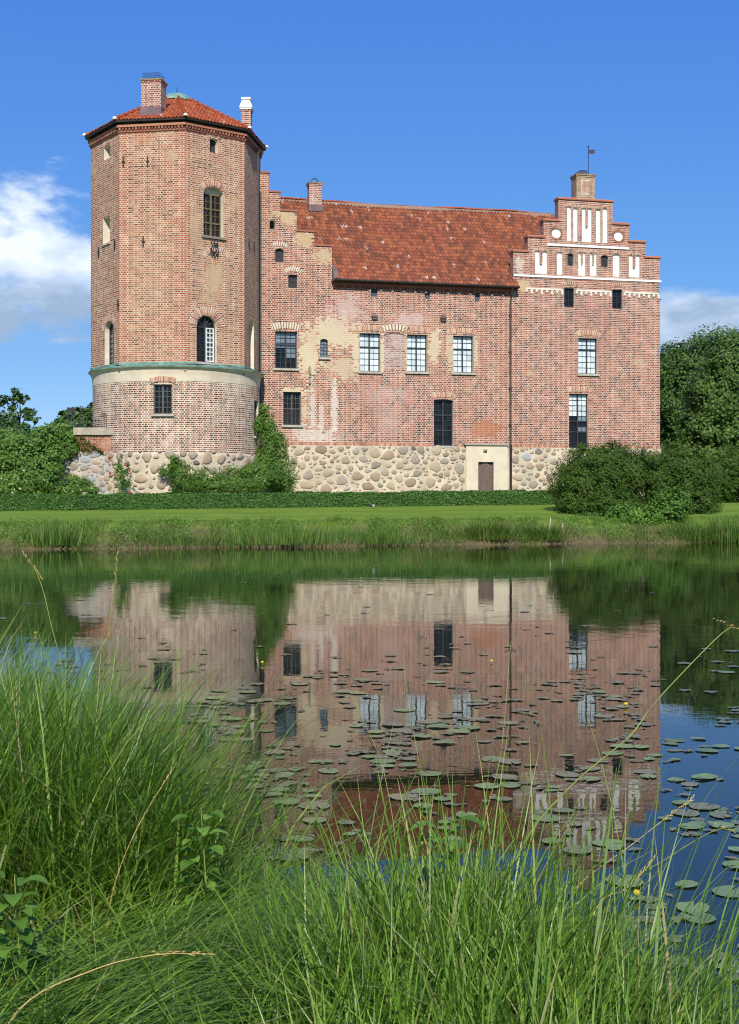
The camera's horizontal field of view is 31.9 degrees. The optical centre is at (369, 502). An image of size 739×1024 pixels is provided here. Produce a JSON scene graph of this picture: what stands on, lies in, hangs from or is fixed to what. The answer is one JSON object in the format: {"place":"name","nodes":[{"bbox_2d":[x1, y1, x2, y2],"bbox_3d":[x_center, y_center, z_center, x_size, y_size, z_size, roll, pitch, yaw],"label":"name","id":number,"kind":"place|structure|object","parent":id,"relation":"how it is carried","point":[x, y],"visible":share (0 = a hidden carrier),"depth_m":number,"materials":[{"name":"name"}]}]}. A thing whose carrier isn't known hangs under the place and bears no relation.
{"place":"outdoors","nodes":[
{"label":"outdoors","id":0,"kind":"place"},
{"bbox_2d":[0,543,738,1023],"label":"water","id":1,"kind":"structure","parent":0,"point":[630,603],"depth_m":13.55,"materials":[{"name":"blue liquid"}]},
{"bbox_2d":[273,799,299,803],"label":"lily pad","id":2,"kind":"object","parent":1,"relation":"on","point":[286,802],"visible":0.67,"depth_m":7.32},
{"bbox_2d":[274,849,309,859],"bbox_3d":[-0.379,1.690,6.205,0.171,0.009,0.196,-1,1,-33],"label":"lily pad","id":3,"kind":"object","parent":1,"relation":"on","point":[300,854],"visible":0.38,"depth_m":6.20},
{"bbox_2d":[289,835,313,840],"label":"lily pad","id":4,"kind":"object","parent":1,"relation":"on","point":[302,838],"visible":0.67,"depth_m":6.52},
{"bbox_2d":[298,801,329,808],"bbox_3d":[-0.307,1.693,7.224,0.177,0.004,0.186,0,0,-22],"label":"lily pad","id":5,"kind":"object","parent":1,"relation":"on","point":[314,804],"visible":0.75,"depth_m":7.23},
{"bbox_2d":[302,817,325,822],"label":"lily pad","id":6,"kind":"object","parent":1,"relation":"on","point":[310,820],"visible":0.59,"depth_m":6.91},
{"bbox_2d":[318,768,338,772],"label":"lily pad","id":7,"kind":"object","parent":1,"relation":"on","point":[326,770],"visible":0.98,"depth_m":8.17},
{"bbox_2d":[1,556,738,887],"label":"lily pads","id":8,"kind":"object","parent":1,"relation":"on","point":[510,749],"visible":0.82,"depth_m":10.88,"materials":[{"name":"plant"}]},
{"bbox_2d":[15,561,738,967],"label":"floating weed","id":9,"kind":"object","parent":1,"relation":"on","point":[491,775],"visible":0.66,"depth_m":8.49,"materials":[{"name":"plant"}]},
{"bbox_2d":[370,759,395,762],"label":"lily pad","id":10,"kind":"object","parent":1,"relation":"on","point":[383,760],"visible":0.94,"depth_m":8.47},
{"bbox_2d":[383,749,402,752],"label":"lily pad","id":11,"kind":"object","parent":1,"relation":"on","point":[392,751],"visible":0.98,"depth_m":8.79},
{"bbox_2d":[381,721,404,725],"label":"lily pad","id":12,"kind":"object","parent":1,"relation":"on","point":[395,723],"visible":0.97,"depth_m":9.87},
{"bbox_2d":[389,728,411,731],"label":"lily pad","id":13,"kind":"object","parent":1,"relation":"on","point":[398,730],"visible":1,"depth_m":9.60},
{"bbox_2d":[389,793,417,799],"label":"lily pad","id":14,"kind":"object","parent":1,"relation":"on","point":[396,796],"visible":0.79,"depth_m":7.45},
{"bbox_2d":[411,733,432,737],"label":"lily pad","id":15,"kind":"object","parent":1,"relation":"on","point":[422,735],"visible":0.98,"depth_m":9.39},
{"bbox_2d":[411,788,439,794],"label":"lily pad","id":16,"kind":"object","parent":1,"relation":"on","point":[418,790],"visible":0.83,"depth_m":7.59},
{"bbox_2d":[415,720,436,723],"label":"lily pad","id":17,"kind":"object","parent":1,"relation":"on","point":[427,721],"visible":1,"depth_m":10.00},
{"bbox_2d":[417,771,441,775],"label":"lily pad","id":18,"kind":"object","parent":1,"relation":"on","point":[432,773],"visible":0.94,"depth_m":8.08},
{"bbox_2d":[427,723,448,727],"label":"lily pad","id":19,"kind":"object","parent":1,"relation":"on","point":[441,725],"visible":1,"depth_m":9.80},
{"bbox_2d":[433,739,456,742],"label":"lily pad","id":20,"kind":"object","parent":1,"relation":"on","point":[445,741],"visible":1,"depth_m":9.15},
{"bbox_2d":[445,729,469,732],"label":"lily pad","id":21,"kind":"object","parent":1,"relation":"on","point":[460,730],"visible":1,"depth_m":9.57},
{"bbox_2d":[456,811,476,816],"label":"lily pad","id":22,"kind":"object","parent":1,"relation":"on","point":[471,813],"visible":0.55,"depth_m":7.03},
{"bbox_2d":[458,725,480,729],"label":"lily pad","id":23,"kind":"object","parent":1,"relation":"on","point":[467,727],"visible":1,"depth_m":9.73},
{"bbox_2d":[474,783,499,787],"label":"lily pad","id":24,"kind":"object","parent":1,"relation":"on","point":[480,785],"visible":0.9,"depth_m":7.73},
{"bbox_2d":[482,756,504,761],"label":"lily pad","id":25,"kind":"object","parent":1,"relation":"on","point":[493,758],"visible":0.88,"depth_m":8.56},
{"bbox_2d":[491,774,517,778],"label":"lily pad","id":26,"kind":"object","parent":1,"relation":"on","point":[508,776],"visible":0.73,"depth_m":7.98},
{"bbox_2d":[500,759,520,763],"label":"lily pad","id":27,"kind":"object","parent":1,"relation":"on","point":[515,761],"visible":0.94,"depth_m":8.45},
{"bbox_2d":[502,782,519,787],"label":"lily pad","id":28,"kind":"object","parent":1,"relation":"on","point":[511,785],"visible":0.91,"depth_m":7.76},
{"bbox_2d":[530,814,560,821],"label":"lily pad","id":29,"kind":"object","parent":1,"relation":"on","point":[548,817],"visible":0.73,"depth_m":6.96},
{"bbox_2d":[551,808,574,811],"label":"lily pad","id":30,"kind":"object","parent":1,"relation":"on","point":[560,809],"visible":0.88,"depth_m":7.13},
{"bbox_2d":[555,771,578,776],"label":"lily pad","id":31,"kind":"object","parent":1,"relation":"on","point":[570,774],"visible":0.99,"depth_m":8.05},
{"bbox_2d":[563,845,592,853],"bbox_3d":[1.020,1.692,6.308,0.134,0.005,0.169,1,0,33],"label":"lily pad","id":32,"kind":"object","parent":1,"relation":"on","point":[577,852],"visible":0.68,"depth_m":6.31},
{"bbox_2d":[579,766,600,770],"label":"lily pad","id":33,"kind":"object","parent":1,"relation":"on","point":[593,768],"visible":0.76,"depth_m":8.23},
{"bbox_2d":[580,776,600,780],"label":"lily pad","id":34,"kind":"object","parent":1,"relation":"on","point":[591,778],"visible":0.92,"depth_m":7.93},
{"bbox_2d":[592,839,624,846],"bbox_3d":[1.187,1.693,6.432,0.178,0.004,0.138,-2,0,18],"label":"lily pad","id":35,"kind":"object","parent":1,"relation":"on","point":[610,843],"visible":0.69,"depth_m":6.43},
{"bbox_2d":[602,751,623,754],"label":"lily pad","id":36,"kind":"object","parent":1,"relation":"on","point":[612,753],"visible":0.85,"depth_m":8.75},
{"bbox_2d":[610,744,632,747],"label":"lily pad","id":37,"kind":"object","parent":1,"relation":"on","point":[621,746],"visible":0.77,"depth_m":9.00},
{"bbox_2d":[606,875,643,886],"bbox_3d":[1.143,1.693,5.785,0.163,0.007,0.193,0,-1,-9],"label":"lily pad","id":38,"kind":"object","parent":1,"relation":"on","point":[635,882],"visible":0.41,"depth_m":5.79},
{"bbox_2d":[633,769,654,773],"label":"lily pad","id":39,"kind":"object","parent":1,"relation":"on","point":[648,771],"visible":0.98,"depth_m":8.14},
{"bbox_2d":[672,799,691,804],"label":"lily pad","id":40,"kind":"object","parent":1,"relation":"on","point":[681,801],"visible":0.77,"depth_m":7.30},
{"bbox_2d":[671,809,699,815],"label":"lily pad","id":41,"kind":"object","parent":1,"relation":"on","point":[686,813],"visible":0.84,"depth_m":7.07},
{"bbox_2d":[675,880,697,886],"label":"lily pad","id":42,"kind":"object","parent":1,"relation":"on","point":[692,884],"visible":0.92,"depth_m":5.74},
{"bbox_2d":[678,823,703,828],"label":"lily pad","id":43,"kind":"object","parent":1,"relation":"on","point":[693,826],"visible":0.92,"depth_m":6.77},
{"bbox_2d":[677,901,708,912],"bbox_3d":[1.351,1.691,5.407,0.135,0.007,0.162,-1,0,21],"label":"lily pad","id":44,"kind":"object","parent":1,"relation":"on","point":[682,905],"visible":0.67,"depth_m":5.41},
{"bbox_2d":[681,912,715,922],"bbox_3d":[1.342,1.693,5.281,0.135,0.006,0.141,1,1,-36],"label":"lily pad","id":45,"kind":"object","parent":1,"relation":"on","point":[713,918],"visible":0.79,"depth_m":5.28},
{"bbox_2d":[691,773,718,778],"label":"lily pad","id":46,"kind":"object","parent":1,"relation":"on","point":[705,775],"visible":0.98,"depth_m":7.99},
{"bbox_2d":[689,802,720,808],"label":"lily pad","id":47,"kind":"object","parent":1,"relation":"on","point":[699,804],"visible":0.89,"depth_m":7.21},
{"bbox_2d":[695,748,718,751],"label":"lily pad","id":48,"kind":"object","parent":1,"relation":"on","point":[708,750],"visible":1,"depth_m":8.82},
{"bbox_2d":[709,812,731,817],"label":"lily pad","id":49,"kind":"object","parent":1,"relation":"on","point":[718,815],"visible":0.98,"depth_m":7.01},
{"bbox_2d":[709,821,733,827],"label":"lily pad","id":50,"kind":"object","parent":1,"relation":"on","point":[725,824],"visible":0.88,"depth_m":6.79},
{"bbox_2d":[707,952,736,962],"bbox_3d":[1.313,1.694,4.811,0.105,0.003,0.116,0,0,28],"label":"lily pad","id":51,"kind":"object","parent":1,"relation":"on","point":[722,954],"visible":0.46,"depth_m":4.82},
{"bbox_2d":[712,885,738,897],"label":"lily pad","id":52,"kind":"object","parent":1,"relation":"on","point":[725,892],"visible":0.72,"depth_m":5.63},
{"bbox_2d":[722,860,738,867],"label":"lily pad","id":53,"kind":"object","parent":1,"relation":"on","point":[734,862],"visible":0.93,"depth_m":6.07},
{"bbox_2d":[0,502,738,1014],"bbox_3d":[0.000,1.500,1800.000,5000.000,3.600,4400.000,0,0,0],"label":"ground","id":54,"kind":"structure","parent":0,"point":[392,512],"depth_m":54.01,"materials":[{"name":"plant"}]},
{"bbox_2d":[0,418,38,494],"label":"dark tree","id":55,"kind":"object","parent":54,"relation":"on","point":[23,429],"visible":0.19,"depth_m":89.80,"materials":[{"name":"green plant"}]},
{"bbox_2d":[0,387,41,426],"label":"walnut tree","id":56,"kind":"object","parent":54,"relation":"on","point":[28,414],"visible":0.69,"depth_m":94.97,"materials":[{"name":"green plant"}]},
{"bbox_2d":[0,871,49,999],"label":"broadleaf weed","id":57,"kind":"object","parent":54,"relation":"on","point":[13,900],"visible":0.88,"depth_m":3.54,"materials":[{"name":"green plant"}]},
{"bbox_2d":[0,420,79,494],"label":"vine bank","id":58,"kind":"structure","parent":54,"relation":"on","point":[27,466],"depth_m":61.55,"materials":[{"name":"green plant"}]},
{"bbox_2d":[22,551,64,719],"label":"grass stalk","id":59,"kind":"object","parent":54,"relation":"on","point":[35,569],"depth_m":5.35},
{"bbox_2d":[12,519,83,545],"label":"reed clump","id":60,"kind":"object","parent":54,"relation":"on","point":[53,538],"visible":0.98,"depth_m":46.66,"materials":[{"name":"plant"}]},
{"bbox_2d":[49,402,92,439],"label":"round tree","id":61,"kind":"object","parent":54,"relation":"on","point":[87,414],"visible":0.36,"depth_m":85.38,"materials":[{"name":"green plant"}]},
{"bbox_2d":[50,473,101,494],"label":"weed clump","id":62,"kind":"object","parent":54,"relation":"on","point":[87,486],"visible":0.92,"depth_m":60.33,"materials":[{"name":"green plant"}]},
{"bbox_2d":[55,427,112,494],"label":"terrace wall","id":63,"kind":"structure","parent":54,"relation":"on","point":[91,461],"depth_m":63.15,"materials":[{"name":"beige stone"}]},
{"bbox_2d":[67,407,106,427],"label":"iron railing","id":64,"kind":"object","parent":63,"relation":"on","point":[70,410],"visible":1,"depth_m":63.48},
{"bbox_2d":[99,552,117,748],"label":"grass stalk","id":65,"kind":"object","parent":54,"relation":"on","point":[107,631],"depth_m":5.20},
{"bbox_2d":[8,951,215,1023],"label":"grass stalk","id":66,"kind":"object","parent":54,"relation":"on","point":[191,954],"depth_m":3.07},
{"bbox_2d":[108,454,131,493],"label":"rose bush","id":67,"kind":"object","parent":54,"relation":"on","point":[121,476],"visible":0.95,"depth_m":61.67,"materials":[{"name":"green plant"}]},
{"bbox_2d":[105,762,176,932],"bbox_3d":[-0.749,1.151,4.186,0.268,0.599,0.031,0,0,-35],"label":"grass stalk","id":68,"kind":"object","parent":54,"relation":"on","point":[136,830],"depth_m":4.20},
{"bbox_2d":[82,72,268,494],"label":"brick tower","id":69,"kind":"structure","parent":54,"relation":"on","point":[175,273],"depth_m":62.82,"materials":[{"name":"brick"}]},
{"bbox_2d":[109,324,113,363],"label":"window","id":70,"kind":"structure","parent":69,"relation":"in","point":[111,334],"depth_m":64.22,"materials":[{"name":"glass"}]},
{"bbox_2d":[151,385,173,415],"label":"window","id":71,"kind":"structure","parent":69,"relation":"in","point":[162,393],"depth_m":62.43,"materials":[{"name":"glass"}]},
{"bbox_2d":[195,316,219,364],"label":"window","id":72,"kind":"structure","parent":69,"relation":"in","point":[205,326],"depth_m":63.16,"materials":[{"name":"glass"}]},
{"bbox_2d":[157,454,271,493],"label":"creeper","id":73,"kind":"object","parent":69,"relation":"attached to","point":[240,480],"visible":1,"depth_m":61.47,"materials":[{"name":"green plant"}]},
{"bbox_2d":[203,193,225,239],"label":"window","id":74,"kind":"structure","parent":69,"relation":"in","point":[211,203],"depth_m":63.46,"materials":[{"name":"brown wood"}]},
{"bbox_2d":[245,402,299,493],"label":"wall creeper","id":75,"kind":"object","parent":69,"relation":"attached to","point":[270,461],"depth_m":65.09,"materials":[{"name":"green plant"}]},
{"bbox_2d":[112,529,241,546],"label":"reed clump","id":76,"kind":"object","parent":54,"relation":"on","point":[188,538],"visible":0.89,"depth_m":47.67,"materials":[{"name":"green plant"}]},
{"bbox_2d":[170,810,229,935],"bbox_3d":[-0.548,1.261,4.198,0.190,0.530,0.180,0,0,0],"label":"broadleaf weed","id":77,"kind":"object","parent":54,"relation":"on","point":[187,863],"visible":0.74,"depth_m":4.18,"materials":[{"name":"green plant"}]},
{"bbox_2d":[0,490,495,510],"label":"box hedge","id":78,"kind":"object","parent":54,"relation":"on","point":[125,501],"visible":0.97,"depth_m":60.88,"materials":[{"name":"green plant"}]},
{"bbox_2d":[167,522,410,545],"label":"reed clump","id":79,"kind":"object","parent":54,"relation":"on","point":[297,537],"visible":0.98,"depth_m":48.62,"materials":[{"name":"plant"}]},
{"bbox_2d":[0,605,738,1023],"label":"sedge grass","id":80,"kind":"structure","parent":54,"relation":"on","point":[78,791],"depth_m":3.59,"materials":[{"name":"plant"}]},
{"bbox_2d":[0,512,738,549],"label":"bank grass","id":81,"kind":"structure","parent":54,"relation":"on","point":[437,533],"depth_m":51.12,"materials":[{"name":"plant"}]},
{"bbox_2d":[350,691,395,928],"bbox_3d":[0.008,1.032,3.875,0.140,0.889,0.352,0,0,0],"label":"grass stalk","id":82,"kind":"object","parent":54,"relation":"on","point":[385,780],"depth_m":3.90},
{"bbox_2d":[311,525,436,544],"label":"reed clump","id":83,"kind":"object","parent":54,"relation":"on","point":[364,536],"visible":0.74,"depth_m":50.16,"materials":[{"name":"plant"}]},
{"bbox_2d":[384,943,443,995],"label":"broadleaf weed","id":84,"kind":"object","parent":54,"relation":"on","point":[394,948],"visible":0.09,"depth_m":3.25,"materials":[{"name":"green plant"}]},
{"bbox_2d":[403,647,432,899],"bbox_3d":[0.136,0.975,3.865,0.119,1.044,0.356,0,0,9],"label":"grass stalk","id":85,"kind":"object","parent":54,"relation":"on","point":[416,749],"depth_m":3.95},
{"bbox_2d":[410,814,483,927],"bbox_3d":[0.223,1.232,3.742,0.220,0.650,0.209,0,0,0],"label":"broadleaf weed","id":86,"kind":"object","parent":54,"relation":"on","point":[465,817],"visible":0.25,"depth_m":3.74,"materials":[{"name":"green plant"}]},
{"bbox_2d":[260,170,661,501],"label":"castle wing","id":87,"kind":"structure","parent":54,"relation":"on","point":[405,348],"depth_m":70.25,"materials":[{"name":"brick"}]},
{"bbox_2d":[273,332,298,370],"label":"window","id":88,"kind":"structure","parent":87,"relation":"in","point":[285,342],"depth_m":67.88,"materials":[{"name":"glass"}]},
{"bbox_2d":[281,392,302,426],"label":"window","id":89,"kind":"structure","parent":87,"relation":"in","point":[291,400],"depth_m":67.95,"materials":[{"name":"glass"}]},
{"bbox_2d":[318,339,329,359],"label":"window","id":90,"kind":"structure","parent":87,"relation":"in","point":[323,343],"depth_m":68.29,"materials":[{"name":"glass"}]},
{"bbox_2d":[358,333,382,373],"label":"window","id":91,"kind":"structure","parent":87,"relation":"in","point":[369,343],"depth_m":68.93,"materials":[{"name":"glass"}]},
{"bbox_2d":[405,335,428,373],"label":"window","id":92,"kind":"structure","parent":87,"relation":"in","point":[416,344],"depth_m":69.52,"materials":[{"name":"glass"}]},
{"bbox_2d":[432,399,455,447],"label":"window","id":93,"kind":"structure","parent":87,"relation":"in","point":[442,408],"depth_m":69.90,"materials":[{"name":"glass"}]},
{"bbox_2d":[452,336,475,374],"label":"window","id":94,"kind":"structure","parent":87,"relation":"in","point":[462,345],"depth_m":70.14,"materials":[{"name":"glass"}]},
{"bbox_2d":[478,462,492,491],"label":"door","id":95,"kind":"structure","parent":87,"relation":"in","point":[485,469],"depth_m":70.17,"materials":[{"name":"brown wood"}]},
{"bbox_2d":[564,288,573,306],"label":"window","id":96,"kind":"structure","parent":87,"relation":"in","point":[568,292],"depth_m":71.52,"materials":[{"name":"glass"}]},
{"bbox_2d":[568,394,586,449],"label":"window","id":97,"kind":"structure","parent":87,"relation":"in","point":[577,402],"depth_m":71.69,"materials":[{"name":"glass"}]},
{"bbox_2d":[577,338,599,375],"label":"window","id":98,"kind":"structure","parent":87,"relation":"in","point":[586,347],"depth_m":71.84,"materials":[{"name":"glass"}]},
{"bbox_2d":[612,290,621,308],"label":"window","id":99,"kind":"structure","parent":87,"relation":"in","point":[616,294],"depth_m":72.19,"materials":[{"name":"glass"}]},
{"bbox_2d":[445,515,531,539],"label":"grass tussock","id":100,"kind":"object","parent":54,"relation":"on","point":[492,532],"depth_m":51.42,"materials":[{"name":"plant"}]},
{"bbox_2d":[475,645,510,892],"bbox_3d":[0.359,0.976,3.803,0.029,1.096,0.425,0,0,20],"label":"grass stalk","id":101,"kind":"object","parent":54,"relation":"on","point":[499,761],"depth_m":3.84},
{"bbox_2d":[492,489,556,504],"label":"box hedge","id":102,"kind":"object","parent":54,"relation":"on","point":[522,497],"visible":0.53,"depth_m":65.68,"materials":[{"name":"green plant"}]},
{"bbox_2d":[508,520,591,540],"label":"grass tussock","id":103,"kind":"object","parent":54,"relation":"on","point":[551,534],"depth_m":52.28,"materials":[{"name":"plant"}]},
{"bbox_2d":[543,438,677,516],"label":"lilac shrub","id":104,"kind":"object","parent":54,"relation":"on","point":[593,485],"visible":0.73,"depth_m":59.45,"materials":[{"name":"green plant"}]},
{"bbox_2d":[499,618,738,903],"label":"grass stalk","id":105,"kind":"object","parent":54,"relation":"on","point":[567,789],"depth_m":3.92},
{"bbox_2d":[583,855,654,940],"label":"grass stalk","id":106,"kind":"object","parent":54,"relation":"on","point":[649,863],"depth_m":3.51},
{"bbox_2d":[560,794,694,903],"bbox_3d":[0.678,1.216,3.803,0.775,0.624,0.020,0,0,-32],"label":"grass stalk","id":107,"kind":"object","parent":54,"relation":"on","point":[690,800],"depth_m":3.92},
{"bbox_2d":[603,486,692,526],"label":"bramble bush","id":108,"kind":"object","parent":54,"relation":"on","point":[671,506],"visible":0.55,"depth_m":55.74,"materials":[{"name":"green plant"}]},
{"bbox_2d":[569,821,735,943],"bbox_3d":[0.693,1.202,3.579,0.968,0.542,0.026,0,0,-35],"label":"grass stalk","id":109,"kind":"object","parent":54,"relation":"on","point":[724,827],"depth_m":3.73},
{"bbox_2d":[640,443,725,514],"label":"lilac shrub","id":110,"kind":"object","parent":54,"relation":"on","point":[697,485],"visible":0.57,"depth_m":60.01,"materials":[{"name":"green plant"}]},
{"bbox_2d":[652,519,735,541],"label":"reed clump","id":111,"kind":"object","parent":54,"relation":"on","point":[696,533],"visible":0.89,"depth_m":53.77,"materials":[{"name":"green plant"}]},
{"bbox_2d":[660,321,738,496],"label":"oak tree","id":112,"kind":"object","parent":54,"relation":"on","point":[679,364],"visible":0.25,"depth_m":93.93,"materials":[{"name":"green plant"}]},
{"bbox_2d":[664,345,738,466],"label":"leafy tree","id":113,"kind":"object","parent":54,"relation":"on","point":[710,422],"visible":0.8,"depth_m":78.00,"materials":[{"name":"green plant"}]},
{"bbox_2d":[683,514,738,542],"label":"reed clump","id":114,"kind":"object","parent":54,"relation":"on","point":[733,538],"visible":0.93,"depth_m":53.89,"materials":[{"name":"plant"}]},
{"bbox_2d":[699,445,738,502],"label":"lilac shrub","id":115,"kind":"object","parent":54,"relation":"on","point":[729,490],"visible":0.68,"depth_m":67.27,"materials":[{"name":"green plant"}]},
{"bbox_2d":[0,0,738,448],"label":"sky","id":116,"kind":"structure","parent":0,"point":[486,104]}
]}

